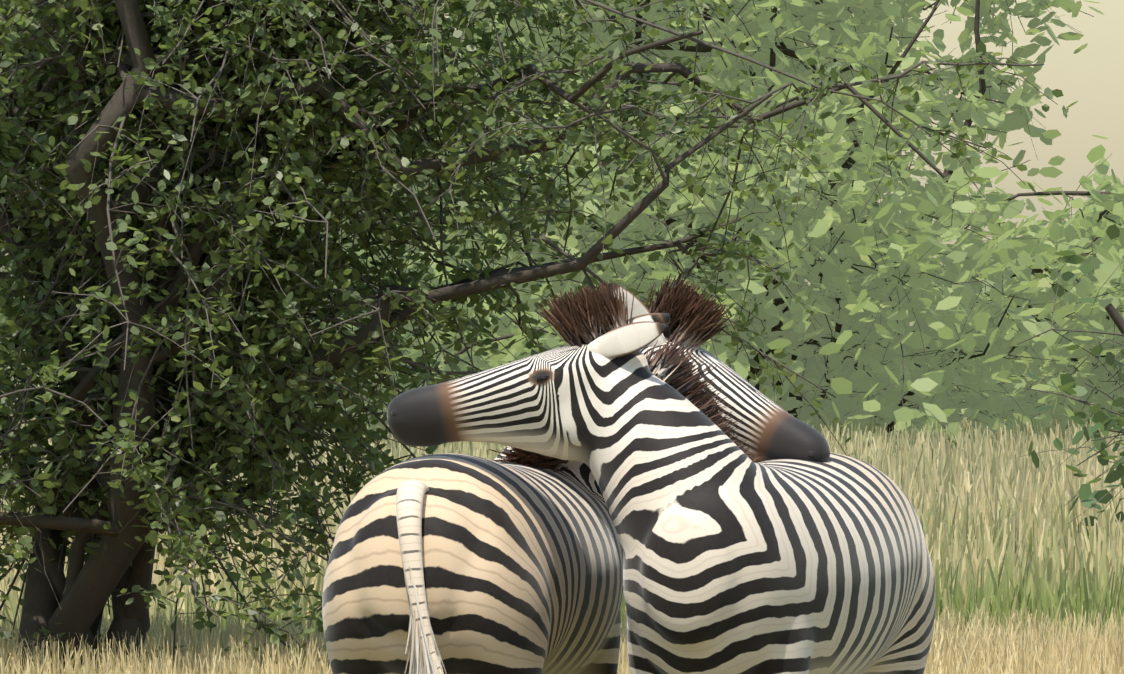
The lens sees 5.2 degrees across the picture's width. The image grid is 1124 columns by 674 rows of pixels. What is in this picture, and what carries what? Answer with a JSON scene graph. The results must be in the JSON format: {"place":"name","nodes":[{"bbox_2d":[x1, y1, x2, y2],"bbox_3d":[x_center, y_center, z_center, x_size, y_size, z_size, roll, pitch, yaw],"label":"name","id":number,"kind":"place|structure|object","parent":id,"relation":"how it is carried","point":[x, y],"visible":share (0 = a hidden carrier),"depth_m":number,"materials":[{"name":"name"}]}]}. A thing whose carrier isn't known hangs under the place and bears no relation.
{"place":"outdoors","nodes":[
{"label":"outdoors","id":0,"kind":"place"},
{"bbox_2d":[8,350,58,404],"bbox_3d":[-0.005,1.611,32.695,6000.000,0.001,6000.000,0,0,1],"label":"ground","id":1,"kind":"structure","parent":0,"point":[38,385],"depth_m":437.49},
{"bbox_2d":[0,0,739,460],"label":"tree foliage","id":2,"kind":"object","parent":1,"relation":"on","point":[550,330],"depth_m":85.12,"materials":[{"name":"green plant"}]},
{"bbox_2d":[0,0,1077,673],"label":"tree","id":3,"kind":"object","parent":1,"relation":"on","point":[126,324],"visible":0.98,"depth_m":41.19,"materials":[{"name":"green plant"}]},
{"bbox_2d":[0,602,1123,673],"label":"grass field","id":4,"kind":"structure","parent":1,"relation":"on","point":[1014,650],"depth_m":41.19,"materials":[{"name":"beige plant"}]},
{"bbox_2d":[322,273,829,673],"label":"zebra","id":5,"kind":"object","parent":1,"relation":"on","point":[507,560],"visible":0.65,"depth_m":32.83,"materials":[{"name":"multicoloured"}]},
{"bbox_2d":[291,0,945,417],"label":"tree foliage","id":6,"kind":"object","parent":1,"relation":"on","point":[435,282],"depth_m":106.04,"materials":[{"name":"plant"}]},
{"bbox_2d":[387,280,935,673],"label":"zebra","id":7,"kind":"object","parent":1,"relation":"on","point":[737,559],"visible":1,"depth_m":32.79,"materials":[{"name":"multicoloured"}]},
{"bbox_2d":[375,0,1103,462],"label":"tree wood","id":8,"kind":"object","parent":1,"relation":"on","point":[877,278],"visible":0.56,"depth_m":89.63,"materials":[{"name":"green plant"}]},
{"bbox_2d":[910,135,1123,449],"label":"tree wood","id":9,"kind":"object","parent":1,"relation":"on","point":[1088,240],"visible":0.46,"depth_m":95.42,"materials":[{"name":"green plant"}]},
{"bbox_2d":[1017,224,1123,552],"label":"bush wood","id":10,"kind":"object","parent":1,"relation":"on","point":[1087,495],"visible":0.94,"depth_m":58.69,"materials":[{"name":"green plant"}]},
{"bbox_2d":[0,404,1123,654],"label":"grass","id":11,"kind":"structure","parent":0,"point":[1002,536],"depth_m":58.58,"materials":[{"name":"green plant"}]},
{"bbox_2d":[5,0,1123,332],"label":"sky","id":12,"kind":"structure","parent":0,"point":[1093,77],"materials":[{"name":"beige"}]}
]}

